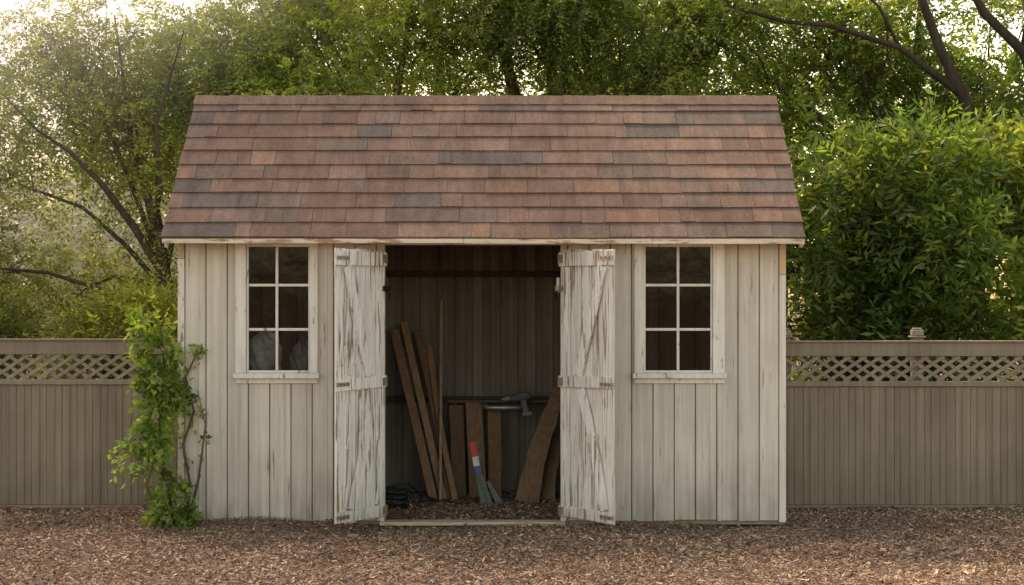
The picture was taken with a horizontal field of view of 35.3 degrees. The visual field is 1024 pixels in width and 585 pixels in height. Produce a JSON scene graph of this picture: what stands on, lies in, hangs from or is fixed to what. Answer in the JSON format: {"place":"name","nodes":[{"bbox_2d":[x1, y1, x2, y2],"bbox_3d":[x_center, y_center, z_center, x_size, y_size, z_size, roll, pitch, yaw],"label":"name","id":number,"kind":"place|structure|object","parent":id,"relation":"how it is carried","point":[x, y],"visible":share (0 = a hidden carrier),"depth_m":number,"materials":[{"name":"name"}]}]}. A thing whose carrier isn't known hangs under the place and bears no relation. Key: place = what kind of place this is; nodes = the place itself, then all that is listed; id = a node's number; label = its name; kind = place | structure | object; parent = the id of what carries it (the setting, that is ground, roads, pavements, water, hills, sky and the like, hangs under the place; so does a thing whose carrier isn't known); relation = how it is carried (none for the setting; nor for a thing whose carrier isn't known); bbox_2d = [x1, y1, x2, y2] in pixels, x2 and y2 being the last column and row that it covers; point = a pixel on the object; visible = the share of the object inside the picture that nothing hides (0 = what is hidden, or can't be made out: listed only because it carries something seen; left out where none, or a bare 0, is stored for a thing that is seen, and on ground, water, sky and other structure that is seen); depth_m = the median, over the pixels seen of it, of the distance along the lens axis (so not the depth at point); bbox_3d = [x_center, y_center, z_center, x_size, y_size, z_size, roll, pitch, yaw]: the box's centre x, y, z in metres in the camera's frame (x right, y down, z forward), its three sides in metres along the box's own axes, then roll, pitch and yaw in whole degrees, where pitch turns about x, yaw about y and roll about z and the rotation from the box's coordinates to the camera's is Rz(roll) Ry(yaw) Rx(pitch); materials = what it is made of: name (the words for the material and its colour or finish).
{"place":"outdoors","nodes":[
{"label":"outdoors","id":0,"kind":"place"},
{"bbox_2d":[0,300,1023,584],"bbox_3d":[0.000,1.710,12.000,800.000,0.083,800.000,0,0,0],"label":"ground","id":1,"kind":"structure","parent":0,"point":[496,552],"depth_m":10.77,"materials":[{"name":"brown wood"}]},
{"bbox_2d":[0,267,60,378],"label":"laurel shrub","id":2,"kind":"object","parent":1,"relation":"on","point":[9,316],"visible":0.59,"depth_m":14.68,"materials":[{"name":"green plant"}]},
{"bbox_2d":[0,260,177,378],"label":"laurel shrub","id":3,"kind":"object","parent":1,"relation":"on","point":[109,323],"visible":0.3,"depth_m":14.05,"materials":[{"name":"green plant"}]},
{"bbox_2d":[0,338,177,507],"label":"fence","id":4,"kind":"object","parent":1,"relation":"on","point":[59,436],"visible":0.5,"depth_m":12.90,"materials":[{"name":"brown wood"}]},
{"bbox_2d":[107,305,211,528],"bbox_3d":[-2.604,1.004,11.848,0.782,1.818,0.483,0,0,0],"label":"climbing vine","id":5,"kind":"object","parent":1,"relation":"on","point":[161,513],"visible":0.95,"depth_m":11.82,"materials":[{"name":"green plant"}]},
{"bbox_2d":[0,0,339,378],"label":"willow tree","id":6,"kind":"object","parent":1,"relation":"on","point":[93,135],"visible":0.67,"depth_m":15.94,"materials":[{"name":"green plant"}]},
{"bbox_2d":[107,0,552,210],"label":"locust tree","id":7,"kind":"object","parent":1,"relation":"on","point":[283,23],"visible":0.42,"depth_m":16.10,"materials":[{"name":"green plant"}]},
{"bbox_2d":[390,328,437,499],"bbox_3d":[-0.820,1.010,13.385,0.077,1.415,0.630,0,0,-37],"label":"wooden plank","id":8,"kind":"object","parent":1,"relation":"on","point":[413,414],"visible":0.87,"depth_m":13.38,"materials":[{"name":"brown wood"}]},
{"bbox_2d":[400,321,446,498],"bbox_3d":[-0.740,0.980,13.410,0.063,1.472,0.618,0,0,-38],"label":"wooden plank","id":9,"kind":"object","parent":1,"relation":"on","point":[420,398],"visible":0.93,"depth_m":13.41,"materials":[{"name":"brown wood"}]},
{"bbox_2d":[385,481,462,507],"bbox_3d":[-0.722,1.585,12.739,0.659,0.222,0.173,0,0,-27],"label":"garden hose","id":10,"kind":"object","parent":1,"relation":"on","point":[401,494],"visible":0.78,"depth_m":12.63,"materials":[{"name":"plastic"}]},
{"bbox_2d":[413,331,450,498],"bbox_3d":[-0.643,1.020,13.440,0.098,1.394,0.565,0,0,-35],"label":"wooden plank","id":11,"kind":"object","parent":1,"relation":"on","point":[420,345],"visible":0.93,"depth_m":13.50,"materials":[{"name":"brown wood"}]},
{"bbox_2d":[439,300,442,499],"bbox_3d":[-0.593,0.890,13.380,0.025,1.646,0.582,0,0,-2],"label":"wooden pole","id":12,"kind":"object","parent":1,"relation":"on","point":[440,399],"visible":0.87,"depth_m":13.37,"materials":[{"name":"brown wood"}]},
{"bbox_2d":[426,345,457,500],"bbox_3d":[-0.588,1.080,13.366,0.069,1.268,0.576,0,0,-26],"label":"wooden plank","id":13,"kind":"object","parent":1,"relation":"on","point":[445,453],"visible":0.89,"depth_m":13.36,"materials":[{"name":"brown wood"}]},
{"bbox_2d":[449,405,465,496],"bbox_3d":[-0.455,1.330,13.450,0.126,0.768,0.233,0,0,-9],"label":"wooden board","id":14,"kind":"object","parent":1,"relation":"on","point":[457,439],"visible":0.79,"depth_m":13.45,"materials":[{"name":"brown wood"}]},
{"bbox_2d":[465,403,485,497],"bbox_3d":[-0.300,1.320,13.445,0.147,0.789,0.265,0,0,-10],"label":"wooden board","id":15,"kind":"object","parent":1,"relation":"on","point":[474,423],"visible":0.83,"depth_m":13.46,"materials":[{"name":"brown wood"}]},
{"bbox_2d":[469,441,492,503],"bbox_3d":[-0.257,1.463,12.981,0.211,0.520,0.054,0,0,29],"label":"hand saw","id":16,"kind":"object","parent":1,"relation":"on","point":[484,495],"visible":0.99,"depth_m":12.98,"materials":[{"name":"metal"}]},
{"bbox_2d":[160,95,804,525],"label":"garden shed","id":17,"kind":"structure","parent":1,"relation":"on","point":[612,267],"depth_m":11.98,"materials":[{"name":"paint"}]},
{"bbox_2d":[233,243,319,382],"bbox_3d":[-1.750,0.153,11.969,0.638,1.046,0.087,0,0,0],"label":"window frame","id":18,"kind":"structure","parent":17,"relation":"in","point":[242,374],"depth_m":11.96,"materials":[{"name":"paint"}]},
{"bbox_2d":[334,248,386,523],"bbox_3d":[-1.102,0.676,11.727,0.051,1.989,0.555,0,0,36],"label":"door leaf","id":19,"kind":"structure","parent":17,"relation":"in","point":[359,281],"depth_m":11.70,"materials":[{"name":"paint"}]},
{"bbox_2d":[447,399,548,404],"bbox_3d":[0.000,0.969,13.623,1.100,0.122,0.105,0,0,0],"label":"shelf","id":20,"kind":"object","parent":17,"relation":"attached to","point":[454,401],"visible":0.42,"depth_m":13.57,"materials":[{"name":"grey wood"}]},
{"bbox_2d":[559,249,614,524],"bbox_3d":[0.544,0.674,11.727,0.053,1.983,0.587,0,0,-40],"label":"door leaf right","id":21,"kind":"structure","parent":17,"relation":"in","point":[587,281],"depth_m":11.71,"materials":[{"name":"paint"}]},
{"bbox_2d":[632,244,726,382],"bbox_3d":[1.245,0.153,11.969,0.695,1.046,0.087,0,0,0],"label":"window frame","id":22,"kind":"structure","parent":17,"relation":"in","point":[716,374],"depth_m":11.96,"materials":[{"name":"paint"}]},
{"bbox_2d":[477,452,502,502],"bbox_3d":[-0.202,1.512,13.097,0.080,0.412,0.286,0,0,-45],"label":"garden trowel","id":23,"kind":"object","parent":1,"relation":"on","point":[496,496],"visible":0.66,"depth_m":13.04,"materials":[{"name":"metal"}]},
{"bbox_2d":[487,410,501,497],"bbox_3d":[-0.143,1.340,13.430,0.120,0.753,0.295,0,0,-4],"label":"wooden board","id":24,"kind":"object","parent":1,"relation":"on","point":[494,446],"visible":0.8,"depth_m":13.43,"materials":[{"name":"brown wood"}]},
{"bbox_2d":[482,402,521,410],"bbox_3d":[-0.077,0.953,13.489,0.367,0.071,0.097,0,0,8],"label":"metal pipe","id":25,"kind":"object","parent":24,"relation":"on","point":[485,406],"visible":1,"depth_m":13.46,"materials":[{"name":"silver metal"}]},
{"bbox_2d":[501,391,531,415],"bbox_3d":[0.038,0.929,13.460,0.257,0.206,0.079,0,0,0],"label":"power drill","id":26,"kind":"object","parent":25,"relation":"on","point":[523,397],"visible":1,"depth_m":13.43,"materials":[{"name":"plastic"}]},
{"bbox_2d":[0,0,1023,380],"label":"distant trees","id":27,"kind":"object","parent":1,"relation":"on","point":[116,230],"visible":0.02,"depth_m":21.95,"materials":[{"name":"green plant"}]},
{"bbox_2d":[515,385,559,501],"bbox_3d":[0.252,1.254,13.295,0.202,0.956,0.570,0,0,31],"label":"curved board","id":28,"kind":"object","parent":1,"relation":"on","point":[530,484],"visible":0.83,"depth_m":13.21,"materials":[{"name":"brown wood"}]},
{"bbox_2d":[540,425,559,499],"bbox_3d":[0.320,1.420,13.405,0.188,0.612,0.462,0,0,17],"label":"curved board","id":29,"kind":"object","parent":1,"relation":"on","point":[550,473],"visible":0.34,"depth_m":13.37,"materials":[{"name":"brown wood"}]},
{"bbox_2d":[339,0,871,142],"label":"locust tree","id":30,"kind":"object","parent":1,"relation":"on","point":[570,23],"visible":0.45,"depth_m":16.47,"materials":[{"name":"green plant"}]},
{"bbox_2d":[617,0,1023,379],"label":"oak tree","id":31,"kind":"object","parent":1,"relation":"on","point":[862,73],"visible":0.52,"depth_m":16.91,"materials":[{"name":"green plant"}]},
{"bbox_2d":[786,328,1023,507],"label":"fence","id":32,"kind":"object","parent":1,"relation":"on","point":[916,438],"visible":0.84,"depth_m":12.90,"materials":[{"name":"brown wood"}]},
{"bbox_2d":[786,88,1023,380],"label":"laurel shrub","id":33,"kind":"object","parent":1,"relation":"on","point":[916,257],"visible":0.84,"depth_m":14.39,"materials":[{"name":"green plant"}]},
{"bbox_2d":[934,107,1023,371],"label":"laurel shrub","id":34,"kind":"object","parent":1,"relation":"on","point":[1018,277],"visible":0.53,"depth_m":14.79,"materials":[{"name":"green plant"}]},
{"bbox_3d":[-1.840,1.200,12.315,1.080,1.020,0.570,0,0,0],"label":"workbench","id":35,"kind":"object","parent":1,"relation":"on","visible":0},
{"bbox_2d":[249,327,281,369],"bbox_3d":[-1.870,0.491,12.120,0.285,0.462,0.148,0,0,0],"label":"plastic sack","id":36,"kind":"object","parent":35,"relation":"on","point":[262,350],"visible":0.68,"depth_m":12.07,"materials":[{"name":"grey plastic"}]},
{"bbox_2d":[289,336,307,369],"bbox_3d":[-1.588,0.532,12.161,0.188,0.411,0.145,0,0,0],"label":"plastic sack","id":37,"kind":"object","parent":35,"relation":"on","point":[298,358],"visible":0.46,"depth_m":12.12,"materials":[{"name":"grey plastic"}]},
{"bbox_2d":[0,0,1023,298],"label":"sky","id":38,"kind":"structure","parent":0,"point":[4,4],"materials":[{"name":"white"}]},
{"bbox_2d":[458,520,704,524],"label":"weeds","id":39,"kind":"object","parent":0,"point":[680,522],"visible":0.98,"depth_m":11.92,"materials":[{"name":"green plant"}]}
]}

